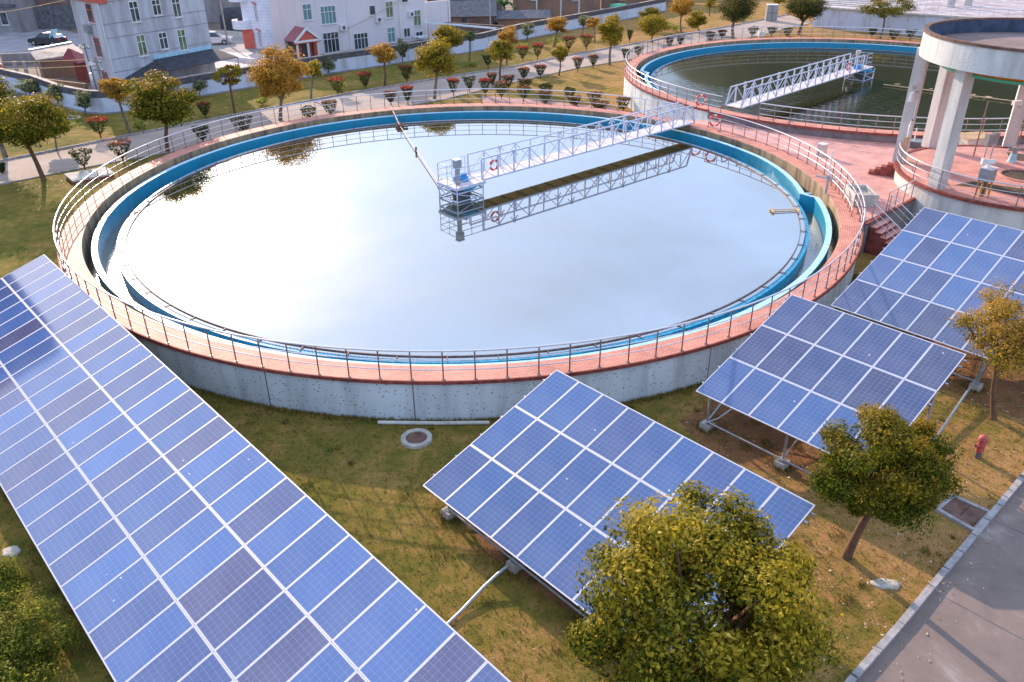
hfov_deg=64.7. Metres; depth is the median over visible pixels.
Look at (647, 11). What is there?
lawn tree
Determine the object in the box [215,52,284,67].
pavement
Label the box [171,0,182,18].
window
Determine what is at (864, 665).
kerb
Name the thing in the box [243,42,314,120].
lawn tree
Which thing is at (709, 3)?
lawn tree
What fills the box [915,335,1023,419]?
ground
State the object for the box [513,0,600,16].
old house
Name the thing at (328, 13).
window
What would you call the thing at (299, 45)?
door leaf
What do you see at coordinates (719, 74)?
water
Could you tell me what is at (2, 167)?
clipped shrub
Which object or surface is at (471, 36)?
lawn tree
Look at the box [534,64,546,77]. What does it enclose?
clipped shrub
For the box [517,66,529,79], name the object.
clipped shrub
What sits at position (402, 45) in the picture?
lawn tree
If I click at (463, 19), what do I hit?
window
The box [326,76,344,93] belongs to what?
clipped shrub
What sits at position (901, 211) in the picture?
handrail
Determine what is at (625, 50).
clipped shrub
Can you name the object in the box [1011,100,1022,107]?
floodlight
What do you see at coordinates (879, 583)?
flat stone
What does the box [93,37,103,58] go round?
window
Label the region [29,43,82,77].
shed
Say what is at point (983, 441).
hydrant
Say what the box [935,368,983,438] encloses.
cable duct
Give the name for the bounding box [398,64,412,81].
clipped shrub
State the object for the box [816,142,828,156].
concrete pedestal
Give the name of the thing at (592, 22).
lawn tree
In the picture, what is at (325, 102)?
clipped shrub
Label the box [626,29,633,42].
clipped shrub
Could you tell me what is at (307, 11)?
window
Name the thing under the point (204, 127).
clipped shrub
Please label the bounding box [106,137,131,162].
clipped shrub
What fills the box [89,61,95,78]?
meter boxes
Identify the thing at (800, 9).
lawn tree
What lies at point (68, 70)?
yard wall
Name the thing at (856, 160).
terrace
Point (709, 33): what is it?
clipped shrub
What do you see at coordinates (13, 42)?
road
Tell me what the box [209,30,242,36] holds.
wall
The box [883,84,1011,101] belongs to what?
scum arm
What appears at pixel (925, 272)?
solar array
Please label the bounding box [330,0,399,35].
wire
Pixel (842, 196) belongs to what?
railing
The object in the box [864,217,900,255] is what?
staircase
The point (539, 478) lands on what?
solar array
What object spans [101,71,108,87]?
window
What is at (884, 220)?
handrail
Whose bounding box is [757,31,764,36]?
utility box
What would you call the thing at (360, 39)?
window
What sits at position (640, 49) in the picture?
clipped shrub
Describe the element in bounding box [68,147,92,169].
clipped shrub
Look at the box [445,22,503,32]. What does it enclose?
shed wall
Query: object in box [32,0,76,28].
brick house
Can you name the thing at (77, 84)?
yard wall
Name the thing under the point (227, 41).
utility pole
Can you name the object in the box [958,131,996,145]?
trough
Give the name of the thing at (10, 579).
lawn bush
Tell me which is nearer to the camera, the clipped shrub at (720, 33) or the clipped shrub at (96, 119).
the clipped shrub at (96, 119)
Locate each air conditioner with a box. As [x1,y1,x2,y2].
[82,24,91,33]
[339,24,346,30]
[375,17,382,22]
[408,11,414,16]
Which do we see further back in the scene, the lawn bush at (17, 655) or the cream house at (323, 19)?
the cream house at (323, 19)
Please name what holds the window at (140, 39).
in the white house at (124, 39)
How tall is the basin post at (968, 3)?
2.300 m
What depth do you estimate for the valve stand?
40.09 m
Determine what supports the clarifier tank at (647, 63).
on the ground at (28, 208)
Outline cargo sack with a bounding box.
[53,34,63,37]
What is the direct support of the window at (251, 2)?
in the round bay house at (255, 25)
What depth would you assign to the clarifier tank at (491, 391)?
30.88 m
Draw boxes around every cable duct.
[447,563,510,624]
[702,409,732,424]
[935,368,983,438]
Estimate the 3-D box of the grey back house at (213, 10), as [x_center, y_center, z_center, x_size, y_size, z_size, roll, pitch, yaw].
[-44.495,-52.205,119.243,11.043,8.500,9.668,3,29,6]
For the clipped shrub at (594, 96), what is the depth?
69.66 m
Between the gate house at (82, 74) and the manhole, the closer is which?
the manhole
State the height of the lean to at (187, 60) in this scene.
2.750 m
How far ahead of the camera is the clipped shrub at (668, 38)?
95.41 m
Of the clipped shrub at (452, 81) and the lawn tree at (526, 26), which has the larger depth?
the lawn tree at (526, 26)
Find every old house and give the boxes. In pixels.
[427,0,502,9]
[450,0,496,24]
[494,10,550,26]
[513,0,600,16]
[600,0,670,7]
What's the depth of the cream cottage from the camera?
109.23 m
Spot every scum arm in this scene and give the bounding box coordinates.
[390,106,441,180]
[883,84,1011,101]
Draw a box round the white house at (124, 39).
[70,0,215,89]
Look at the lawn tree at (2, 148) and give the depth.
55.41 m
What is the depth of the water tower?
41.57 m
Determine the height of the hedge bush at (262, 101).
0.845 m
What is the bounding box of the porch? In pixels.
[284,26,321,58]
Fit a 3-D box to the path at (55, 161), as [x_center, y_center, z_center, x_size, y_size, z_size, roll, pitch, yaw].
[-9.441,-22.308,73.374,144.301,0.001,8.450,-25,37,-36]
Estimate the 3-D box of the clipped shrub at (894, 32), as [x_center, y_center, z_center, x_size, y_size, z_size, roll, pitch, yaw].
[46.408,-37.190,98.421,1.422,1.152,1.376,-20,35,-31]
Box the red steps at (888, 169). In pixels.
[868,162,894,176]
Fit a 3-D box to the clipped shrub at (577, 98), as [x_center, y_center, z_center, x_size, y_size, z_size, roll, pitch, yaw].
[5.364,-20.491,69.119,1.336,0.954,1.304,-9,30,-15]
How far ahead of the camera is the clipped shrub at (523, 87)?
70.37 m
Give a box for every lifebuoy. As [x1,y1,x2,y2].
[489,159,496,170]
[695,94,706,105]
[709,114,720,126]
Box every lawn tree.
[0,74,20,157]
[0,90,82,180]
[15,78,40,95]
[43,82,64,105]
[45,122,69,150]
[73,90,91,115]
[97,77,132,133]
[118,69,201,152]
[192,79,207,96]
[210,63,242,112]
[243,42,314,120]
[302,59,323,99]
[320,53,336,72]
[365,42,397,85]
[394,37,408,65]
[412,34,457,98]
[431,24,467,47]
[462,30,478,60]
[483,39,515,80]
[496,25,518,64]
[521,21,536,43]
[543,16,568,46]
[549,45,568,75]
[558,480,849,681]
[577,15,588,33]
[585,16,602,42]
[597,13,625,64]
[634,13,671,42]
[638,7,661,17]
[668,0,694,32]
[684,10,707,30]
[704,0,715,15]
[713,0,760,37]
[772,0,786,4]
[781,0,828,34]
[803,401,966,560]
[855,0,917,38]
[946,275,1023,420]
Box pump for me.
[1007,123,1023,162]
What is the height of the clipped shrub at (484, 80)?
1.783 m
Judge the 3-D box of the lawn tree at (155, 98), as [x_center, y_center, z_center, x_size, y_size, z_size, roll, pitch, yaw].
[-24.167,-15.691,56.033,5.496,5.785,5.505,-11,31,-18]
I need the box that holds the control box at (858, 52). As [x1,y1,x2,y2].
[854,50,860,64]
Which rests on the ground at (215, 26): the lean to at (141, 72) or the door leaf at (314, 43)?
the lean to at (141, 72)
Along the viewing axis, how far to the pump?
45.47 m
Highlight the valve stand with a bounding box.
[974,158,998,197]
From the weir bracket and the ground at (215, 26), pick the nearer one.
the weir bracket
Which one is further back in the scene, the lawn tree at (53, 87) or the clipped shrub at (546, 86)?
the clipped shrub at (546, 86)
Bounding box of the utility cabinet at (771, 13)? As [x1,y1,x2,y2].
[765,4,778,20]
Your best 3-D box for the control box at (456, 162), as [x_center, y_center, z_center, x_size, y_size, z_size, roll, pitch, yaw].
[-2.993,-9.271,44.375,0.460,1.445,0.360,-23,36,-35]
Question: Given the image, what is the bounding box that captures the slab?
[64,167,113,183]
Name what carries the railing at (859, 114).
on the clarifier tank at (647, 63)
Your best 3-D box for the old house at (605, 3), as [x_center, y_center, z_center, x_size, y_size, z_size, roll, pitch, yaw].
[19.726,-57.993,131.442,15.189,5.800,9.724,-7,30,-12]
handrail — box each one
[870,203,901,236]
[887,195,914,227]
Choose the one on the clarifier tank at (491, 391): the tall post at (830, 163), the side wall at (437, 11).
the tall post at (830, 163)
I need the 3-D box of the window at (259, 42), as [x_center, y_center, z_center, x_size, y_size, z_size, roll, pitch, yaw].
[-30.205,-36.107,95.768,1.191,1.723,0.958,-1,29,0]
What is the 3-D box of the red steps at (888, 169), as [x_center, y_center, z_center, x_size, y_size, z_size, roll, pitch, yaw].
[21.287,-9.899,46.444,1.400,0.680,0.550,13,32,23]
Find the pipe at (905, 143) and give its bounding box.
[902,99,917,150]
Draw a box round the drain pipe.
[378,421,488,424]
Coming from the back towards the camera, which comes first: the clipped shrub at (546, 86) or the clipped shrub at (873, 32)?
the clipped shrub at (873, 32)
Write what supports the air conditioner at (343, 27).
attached to the cream house at (323, 19)
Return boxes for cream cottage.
[0,0,37,31]
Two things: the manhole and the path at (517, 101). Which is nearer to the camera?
the manhole
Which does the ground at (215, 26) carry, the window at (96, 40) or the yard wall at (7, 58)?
the yard wall at (7, 58)
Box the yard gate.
[12,61,28,73]
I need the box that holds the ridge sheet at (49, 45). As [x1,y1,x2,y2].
[28,41,70,49]
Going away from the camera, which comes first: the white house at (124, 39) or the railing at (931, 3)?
the white house at (124, 39)
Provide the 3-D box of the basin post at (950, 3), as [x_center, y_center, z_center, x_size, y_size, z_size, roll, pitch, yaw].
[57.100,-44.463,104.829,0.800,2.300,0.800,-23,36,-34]
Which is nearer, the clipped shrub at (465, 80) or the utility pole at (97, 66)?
the utility pole at (97, 66)
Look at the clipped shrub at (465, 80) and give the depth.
73.94 m
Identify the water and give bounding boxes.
[89,205,835,311]
[121,120,804,359]
[653,49,1023,131]
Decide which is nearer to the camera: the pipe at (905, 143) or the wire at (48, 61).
the pipe at (905, 143)
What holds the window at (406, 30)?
in the cream house at (323, 19)
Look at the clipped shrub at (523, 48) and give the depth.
87.09 m
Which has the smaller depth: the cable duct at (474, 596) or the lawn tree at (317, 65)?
the cable duct at (474, 596)
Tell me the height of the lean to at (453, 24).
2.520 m
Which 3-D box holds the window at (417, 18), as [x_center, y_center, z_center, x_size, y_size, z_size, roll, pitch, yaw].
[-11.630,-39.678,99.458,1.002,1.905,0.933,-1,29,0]
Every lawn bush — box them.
[0,553,31,604]
[0,582,86,681]
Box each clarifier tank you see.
[57,103,862,419]
[623,37,1023,144]
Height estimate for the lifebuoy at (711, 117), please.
0.848 m
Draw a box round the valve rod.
[973,101,988,155]
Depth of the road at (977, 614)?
20.45 m
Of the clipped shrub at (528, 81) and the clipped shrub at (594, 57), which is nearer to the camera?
the clipped shrub at (528, 81)
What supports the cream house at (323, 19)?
on the ground at (215, 26)
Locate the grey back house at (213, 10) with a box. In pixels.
[204,0,240,21]
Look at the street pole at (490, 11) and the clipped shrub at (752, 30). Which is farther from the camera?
the street pole at (490, 11)
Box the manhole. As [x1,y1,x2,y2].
[400,428,432,448]
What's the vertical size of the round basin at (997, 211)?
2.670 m
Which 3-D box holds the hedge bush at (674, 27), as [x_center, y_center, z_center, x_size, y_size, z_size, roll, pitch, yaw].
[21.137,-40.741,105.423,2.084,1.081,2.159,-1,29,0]
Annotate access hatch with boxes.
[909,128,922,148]
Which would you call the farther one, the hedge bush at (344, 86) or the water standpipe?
the hedge bush at (344, 86)
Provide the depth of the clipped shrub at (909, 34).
97.24 m
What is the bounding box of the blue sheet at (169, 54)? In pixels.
[153,45,211,58]
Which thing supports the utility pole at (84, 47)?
on the ground at (215, 26)
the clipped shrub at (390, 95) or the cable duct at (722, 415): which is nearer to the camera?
the cable duct at (722, 415)
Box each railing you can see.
[53,88,865,379]
[624,26,921,112]
[708,111,865,228]
[758,103,1022,133]
[827,0,1023,16]
[830,180,852,215]
[885,179,915,212]
[897,142,1023,207]
[906,0,962,9]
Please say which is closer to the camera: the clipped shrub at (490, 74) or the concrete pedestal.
the concrete pedestal
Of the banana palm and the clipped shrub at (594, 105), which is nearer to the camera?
the clipped shrub at (594, 105)
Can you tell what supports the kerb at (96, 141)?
on the ground at (28, 208)
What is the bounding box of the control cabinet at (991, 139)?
[981,132,1000,165]
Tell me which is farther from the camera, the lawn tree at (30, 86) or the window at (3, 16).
the window at (3, 16)
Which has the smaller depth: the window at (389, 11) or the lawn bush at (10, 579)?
the lawn bush at (10, 579)
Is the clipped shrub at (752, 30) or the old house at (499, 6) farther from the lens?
the old house at (499, 6)
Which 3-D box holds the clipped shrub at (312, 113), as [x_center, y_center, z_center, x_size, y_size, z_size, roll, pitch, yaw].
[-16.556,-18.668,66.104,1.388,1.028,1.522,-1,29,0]
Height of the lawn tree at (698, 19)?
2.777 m
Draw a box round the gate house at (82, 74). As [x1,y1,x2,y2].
[61,48,89,82]
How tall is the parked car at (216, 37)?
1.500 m
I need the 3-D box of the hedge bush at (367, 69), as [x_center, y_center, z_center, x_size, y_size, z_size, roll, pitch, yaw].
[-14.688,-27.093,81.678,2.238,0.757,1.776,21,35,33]
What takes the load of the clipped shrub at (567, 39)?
on the ground at (28, 208)
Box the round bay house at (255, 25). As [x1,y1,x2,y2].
[228,0,274,48]
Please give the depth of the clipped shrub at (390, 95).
69.36 m
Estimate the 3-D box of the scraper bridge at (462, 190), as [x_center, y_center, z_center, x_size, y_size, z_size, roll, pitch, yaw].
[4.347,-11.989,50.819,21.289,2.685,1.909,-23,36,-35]
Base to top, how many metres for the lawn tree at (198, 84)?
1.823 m
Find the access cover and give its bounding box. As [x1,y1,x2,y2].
[934,494,989,531]
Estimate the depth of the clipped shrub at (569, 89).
71.04 m
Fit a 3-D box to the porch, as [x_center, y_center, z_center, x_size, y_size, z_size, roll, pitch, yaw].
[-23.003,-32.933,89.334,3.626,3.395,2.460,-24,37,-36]
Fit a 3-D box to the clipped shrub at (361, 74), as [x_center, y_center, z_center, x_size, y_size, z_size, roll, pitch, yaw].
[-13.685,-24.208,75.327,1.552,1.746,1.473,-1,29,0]
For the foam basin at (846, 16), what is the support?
on the ground at (28, 208)
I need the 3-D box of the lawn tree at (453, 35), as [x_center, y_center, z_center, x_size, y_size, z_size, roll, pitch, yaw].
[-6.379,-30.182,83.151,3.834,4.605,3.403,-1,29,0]
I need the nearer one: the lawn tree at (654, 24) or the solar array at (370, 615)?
the solar array at (370, 615)
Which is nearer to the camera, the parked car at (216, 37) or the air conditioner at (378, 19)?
the air conditioner at (378, 19)
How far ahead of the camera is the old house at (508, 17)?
110.19 m
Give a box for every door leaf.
[298,44,301,56]
[313,42,317,55]
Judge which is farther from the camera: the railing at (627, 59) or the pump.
the railing at (627, 59)
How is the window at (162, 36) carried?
in the white house at (124, 39)
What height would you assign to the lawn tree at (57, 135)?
2.538 m
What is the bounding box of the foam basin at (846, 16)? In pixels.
[812,0,1023,35]
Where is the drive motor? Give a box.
[453,172,468,181]
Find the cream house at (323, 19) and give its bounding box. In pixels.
[268,0,426,53]
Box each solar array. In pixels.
[0,254,510,681]
[423,370,814,648]
[696,295,966,474]
[831,207,1023,391]
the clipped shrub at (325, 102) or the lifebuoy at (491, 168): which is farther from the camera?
the clipped shrub at (325, 102)
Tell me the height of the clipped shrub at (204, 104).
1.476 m
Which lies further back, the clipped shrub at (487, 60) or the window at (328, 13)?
the window at (328, 13)
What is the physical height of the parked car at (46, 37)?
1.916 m
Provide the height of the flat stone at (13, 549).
0.091 m
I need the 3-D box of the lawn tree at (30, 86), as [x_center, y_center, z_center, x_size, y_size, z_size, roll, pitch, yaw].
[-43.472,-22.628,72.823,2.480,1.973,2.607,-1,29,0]
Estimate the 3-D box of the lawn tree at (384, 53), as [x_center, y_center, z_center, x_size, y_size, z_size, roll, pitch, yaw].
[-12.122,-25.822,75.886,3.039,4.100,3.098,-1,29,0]
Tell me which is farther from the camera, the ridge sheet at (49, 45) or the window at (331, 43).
the window at (331, 43)
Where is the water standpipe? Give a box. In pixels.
[816,175,835,193]
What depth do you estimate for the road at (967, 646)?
20.06 m
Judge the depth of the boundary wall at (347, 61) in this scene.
83.17 m
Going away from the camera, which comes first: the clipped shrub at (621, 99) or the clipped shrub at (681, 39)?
the clipped shrub at (621, 99)
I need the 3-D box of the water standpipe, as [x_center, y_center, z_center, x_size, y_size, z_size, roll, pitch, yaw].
[16.823,-8.450,43.522,1.133,1.020,0.220,25,38,38]
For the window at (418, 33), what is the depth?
100.49 m
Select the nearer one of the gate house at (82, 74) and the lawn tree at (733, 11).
the gate house at (82, 74)
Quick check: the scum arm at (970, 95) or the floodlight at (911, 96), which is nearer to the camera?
the floodlight at (911, 96)
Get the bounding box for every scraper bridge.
[437,102,694,203]
[725,52,874,109]
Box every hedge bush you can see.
[130,120,146,131]
[255,97,268,103]
[335,81,347,91]
[355,68,375,75]
[464,61,476,66]
[549,37,561,45]
[668,24,679,30]
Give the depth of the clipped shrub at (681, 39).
96.05 m
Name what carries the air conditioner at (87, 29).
attached to the white house at (124, 39)
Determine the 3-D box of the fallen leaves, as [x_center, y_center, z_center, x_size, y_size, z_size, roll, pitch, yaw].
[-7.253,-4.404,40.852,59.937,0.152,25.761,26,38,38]
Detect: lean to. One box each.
[125,62,162,81]
[153,48,238,76]
[425,21,497,39]
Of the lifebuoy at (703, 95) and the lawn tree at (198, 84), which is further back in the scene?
the lawn tree at (198, 84)
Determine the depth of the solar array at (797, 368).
26.05 m
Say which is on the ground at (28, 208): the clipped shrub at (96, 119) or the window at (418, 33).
the clipped shrub at (96, 119)
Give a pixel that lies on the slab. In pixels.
(77, 177)
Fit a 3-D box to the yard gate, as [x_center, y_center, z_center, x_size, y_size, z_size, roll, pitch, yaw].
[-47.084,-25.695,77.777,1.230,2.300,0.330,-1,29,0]
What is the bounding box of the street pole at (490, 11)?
[489,0,490,24]
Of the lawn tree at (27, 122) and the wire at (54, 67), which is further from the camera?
the wire at (54, 67)
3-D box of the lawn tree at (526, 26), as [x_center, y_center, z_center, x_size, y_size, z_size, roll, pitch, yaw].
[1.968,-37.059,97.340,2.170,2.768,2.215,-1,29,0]
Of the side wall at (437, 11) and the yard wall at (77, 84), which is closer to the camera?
the yard wall at (77, 84)
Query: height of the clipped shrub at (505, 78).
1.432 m
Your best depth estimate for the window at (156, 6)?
73.81 m
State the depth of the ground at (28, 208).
24.86 m
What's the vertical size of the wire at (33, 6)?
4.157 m
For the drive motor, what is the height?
0.455 m
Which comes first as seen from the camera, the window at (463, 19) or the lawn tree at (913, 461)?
the lawn tree at (913, 461)
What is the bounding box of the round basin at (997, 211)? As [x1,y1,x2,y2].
[893,145,1023,230]
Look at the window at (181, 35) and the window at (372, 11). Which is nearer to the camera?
the window at (181, 35)
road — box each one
[0,29,263,53]
[857,482,1023,681]
[936,520,1023,639]
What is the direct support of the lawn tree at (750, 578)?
on the ground at (28, 208)
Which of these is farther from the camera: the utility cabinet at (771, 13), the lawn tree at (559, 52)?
the utility cabinet at (771, 13)
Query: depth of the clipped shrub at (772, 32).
100.83 m
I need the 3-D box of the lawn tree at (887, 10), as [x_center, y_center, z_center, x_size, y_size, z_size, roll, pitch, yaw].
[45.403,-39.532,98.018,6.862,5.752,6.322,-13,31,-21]
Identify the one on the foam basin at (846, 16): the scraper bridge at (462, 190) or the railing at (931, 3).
the railing at (931, 3)
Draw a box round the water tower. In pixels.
[892,17,1023,189]
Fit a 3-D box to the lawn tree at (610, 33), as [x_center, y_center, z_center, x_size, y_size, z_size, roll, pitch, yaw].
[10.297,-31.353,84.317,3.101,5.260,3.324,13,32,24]
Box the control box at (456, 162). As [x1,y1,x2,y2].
[452,158,461,184]
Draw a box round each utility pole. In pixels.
[79,43,97,89]
[91,57,103,87]
[219,0,228,44]
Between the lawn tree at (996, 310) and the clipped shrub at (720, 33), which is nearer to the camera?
the lawn tree at (996, 310)
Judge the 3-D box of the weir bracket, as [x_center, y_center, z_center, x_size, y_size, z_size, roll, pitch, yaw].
[14.537,-7.003,43.227,1.504,0.070,0.700,-1,29,0]
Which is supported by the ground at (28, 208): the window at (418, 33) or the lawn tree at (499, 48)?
the lawn tree at (499, 48)
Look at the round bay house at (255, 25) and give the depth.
94.89 m
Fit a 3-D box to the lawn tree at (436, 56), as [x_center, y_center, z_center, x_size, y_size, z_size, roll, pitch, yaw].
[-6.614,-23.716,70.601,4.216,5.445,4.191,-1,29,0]
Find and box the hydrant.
[974,434,988,458]
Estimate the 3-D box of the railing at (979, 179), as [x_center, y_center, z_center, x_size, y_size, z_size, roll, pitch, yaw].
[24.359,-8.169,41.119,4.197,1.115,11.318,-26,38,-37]
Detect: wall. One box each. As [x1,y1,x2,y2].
[0,0,667,113]
[0,50,81,63]
[37,59,76,77]
[45,78,87,88]
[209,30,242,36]
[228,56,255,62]
[425,0,450,38]
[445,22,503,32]
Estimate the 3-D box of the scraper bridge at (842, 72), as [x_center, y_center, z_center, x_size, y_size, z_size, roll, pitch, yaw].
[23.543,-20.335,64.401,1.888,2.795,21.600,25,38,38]
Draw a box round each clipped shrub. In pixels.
[0,161,5,173]
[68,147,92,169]
[84,116,108,137]
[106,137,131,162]
[191,124,209,141]
[196,101,210,117]
[230,115,252,129]
[299,105,316,116]
[321,99,336,112]
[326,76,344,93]
[357,71,371,88]
[383,90,396,104]
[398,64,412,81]
[400,85,413,103]
[446,77,459,95]
[462,75,476,91]
[479,77,490,96]
[482,55,491,65]
[486,72,497,86]
[492,80,509,97]
[500,74,514,89]
[515,45,528,60]
[516,85,531,97]
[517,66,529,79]
[517,78,532,86]
[531,42,543,59]
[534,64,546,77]
[537,90,552,103]
[538,83,553,91]
[561,36,576,51]
[563,87,575,96]
[566,95,581,104]
[571,56,583,71]
[580,33,593,50]
[587,90,602,101]
[588,54,598,67]
[590,100,609,107]
[616,95,630,109]
[622,48,629,58]
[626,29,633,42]
[633,46,643,54]
[666,37,673,45]
[677,36,683,43]
[706,31,714,39]
[718,30,726,38]
[748,26,759,36]
[767,27,777,36]
[783,27,792,35]
[868,28,876,37]
[889,30,900,38]
[905,29,916,40]
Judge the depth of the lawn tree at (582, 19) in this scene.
100.64 m
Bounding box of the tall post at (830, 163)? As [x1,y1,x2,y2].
[826,150,833,180]
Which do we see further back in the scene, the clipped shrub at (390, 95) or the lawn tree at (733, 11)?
the lawn tree at (733, 11)
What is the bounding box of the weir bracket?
[769,207,799,212]
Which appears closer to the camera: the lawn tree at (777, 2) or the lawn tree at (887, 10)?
the lawn tree at (887, 10)
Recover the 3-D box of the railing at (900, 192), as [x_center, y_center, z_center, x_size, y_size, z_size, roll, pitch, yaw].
[20.046,-7.498,41.708,3.060,1.080,0.112,-25,37,-37]
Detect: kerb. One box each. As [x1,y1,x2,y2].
[0,14,786,161]
[0,22,811,184]
[845,471,1023,681]
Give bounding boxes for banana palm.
[497,0,515,9]
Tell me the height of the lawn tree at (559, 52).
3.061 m
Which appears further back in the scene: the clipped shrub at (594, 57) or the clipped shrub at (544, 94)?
the clipped shrub at (594, 57)
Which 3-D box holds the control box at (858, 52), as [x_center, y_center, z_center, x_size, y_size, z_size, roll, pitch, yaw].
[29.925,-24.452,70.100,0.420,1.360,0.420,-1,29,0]
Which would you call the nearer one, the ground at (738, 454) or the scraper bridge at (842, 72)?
the ground at (738, 454)
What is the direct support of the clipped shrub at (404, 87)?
on the ground at (28, 208)
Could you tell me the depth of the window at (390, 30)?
97.85 m
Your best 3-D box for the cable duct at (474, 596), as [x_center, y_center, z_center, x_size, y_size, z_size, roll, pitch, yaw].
[-1.451,6.807,20.234,0.190,0.390,4.114,23,36,35]
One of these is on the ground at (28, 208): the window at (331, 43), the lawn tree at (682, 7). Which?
the lawn tree at (682, 7)
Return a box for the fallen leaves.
[6,170,1023,679]
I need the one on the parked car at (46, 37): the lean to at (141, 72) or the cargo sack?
the cargo sack
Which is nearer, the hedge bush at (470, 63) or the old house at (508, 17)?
the hedge bush at (470, 63)
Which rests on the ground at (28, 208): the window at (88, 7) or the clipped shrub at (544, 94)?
the clipped shrub at (544, 94)
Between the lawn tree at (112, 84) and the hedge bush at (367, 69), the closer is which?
the lawn tree at (112, 84)
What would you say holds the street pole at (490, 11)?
on the ground at (215, 26)
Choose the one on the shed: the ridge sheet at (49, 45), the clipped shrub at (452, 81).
the ridge sheet at (49, 45)
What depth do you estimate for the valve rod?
46.11 m
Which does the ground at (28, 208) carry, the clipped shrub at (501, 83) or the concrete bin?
the clipped shrub at (501, 83)
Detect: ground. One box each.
[0,0,605,99]
[0,0,1023,681]
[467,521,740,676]
[680,400,899,497]
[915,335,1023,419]
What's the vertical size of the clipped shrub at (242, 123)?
1.248 m
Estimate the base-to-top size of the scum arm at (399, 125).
0.874 m
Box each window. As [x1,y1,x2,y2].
[0,11,9,25]
[85,3,95,23]
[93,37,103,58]
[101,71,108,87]
[128,1,142,23]
[135,34,149,57]
[151,0,163,16]
[158,32,170,50]
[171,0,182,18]
[176,29,188,51]
[251,2,257,21]
[255,28,260,43]
[302,4,312,20]
[320,5,337,25]
[323,31,340,53]
[353,32,368,49]
[369,5,376,15]
[385,1,394,18]
[387,27,396,42]
[404,27,410,37]
[413,10,421,26]
[416,31,423,39]
[461,17,467,22]
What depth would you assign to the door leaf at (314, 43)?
90.87 m
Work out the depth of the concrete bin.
42.06 m
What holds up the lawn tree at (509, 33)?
on the ground at (28, 208)
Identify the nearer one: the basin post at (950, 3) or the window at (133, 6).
the window at (133, 6)
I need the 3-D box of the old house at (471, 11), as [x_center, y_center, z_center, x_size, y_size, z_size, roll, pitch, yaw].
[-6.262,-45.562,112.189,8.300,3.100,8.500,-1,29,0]
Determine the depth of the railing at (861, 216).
48.05 m
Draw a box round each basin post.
[947,0,955,7]
[964,0,972,5]
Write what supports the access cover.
on the ground at (28, 208)
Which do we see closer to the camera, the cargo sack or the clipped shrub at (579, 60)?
the clipped shrub at (579, 60)
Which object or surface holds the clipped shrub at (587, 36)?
on the ground at (28, 208)
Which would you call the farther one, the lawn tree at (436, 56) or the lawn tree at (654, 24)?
the lawn tree at (654, 24)
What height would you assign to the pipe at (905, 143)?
2.826 m
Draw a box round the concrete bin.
[843,184,878,206]
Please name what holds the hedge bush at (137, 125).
on the ground at (28, 208)
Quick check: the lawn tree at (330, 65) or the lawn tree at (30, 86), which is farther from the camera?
the lawn tree at (330, 65)
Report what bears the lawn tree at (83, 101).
on the ground at (28, 208)
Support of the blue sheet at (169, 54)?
attached to the white house at (124, 39)
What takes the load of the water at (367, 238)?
in the clarifier tank at (491, 391)
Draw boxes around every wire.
[0,0,64,12]
[0,65,95,69]
[13,59,94,61]
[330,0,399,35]
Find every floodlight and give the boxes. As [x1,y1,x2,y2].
[907,85,918,101]
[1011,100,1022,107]
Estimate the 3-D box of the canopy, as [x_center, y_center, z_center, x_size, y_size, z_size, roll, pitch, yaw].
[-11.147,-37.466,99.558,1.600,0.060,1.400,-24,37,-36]
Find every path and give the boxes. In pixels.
[0,15,810,182]
[482,95,615,109]
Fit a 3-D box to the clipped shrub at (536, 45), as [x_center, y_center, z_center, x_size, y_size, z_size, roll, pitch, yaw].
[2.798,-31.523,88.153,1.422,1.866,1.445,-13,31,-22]
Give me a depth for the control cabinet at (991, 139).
44.58 m
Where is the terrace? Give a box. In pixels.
[687,120,1023,253]
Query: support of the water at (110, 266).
in the clarifier tank at (491, 391)
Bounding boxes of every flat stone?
[2,545,21,556]
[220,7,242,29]
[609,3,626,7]
[870,578,899,589]
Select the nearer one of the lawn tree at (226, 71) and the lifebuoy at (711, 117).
the lifebuoy at (711, 117)
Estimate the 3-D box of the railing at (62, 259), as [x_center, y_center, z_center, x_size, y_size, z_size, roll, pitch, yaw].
[-3.120,-9.115,44.930,39.834,1.135,41.121,-1,29,0]
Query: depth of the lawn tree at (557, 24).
93.97 m
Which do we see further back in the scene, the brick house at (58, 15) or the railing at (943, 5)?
the brick house at (58, 15)
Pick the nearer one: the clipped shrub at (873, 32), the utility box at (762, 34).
the clipped shrub at (873, 32)
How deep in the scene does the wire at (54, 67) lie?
69.75 m
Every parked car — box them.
[27,29,67,45]
[209,31,232,44]
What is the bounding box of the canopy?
[413,35,429,37]
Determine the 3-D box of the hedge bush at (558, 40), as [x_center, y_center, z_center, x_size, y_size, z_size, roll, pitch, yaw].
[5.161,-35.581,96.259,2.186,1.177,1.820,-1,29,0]

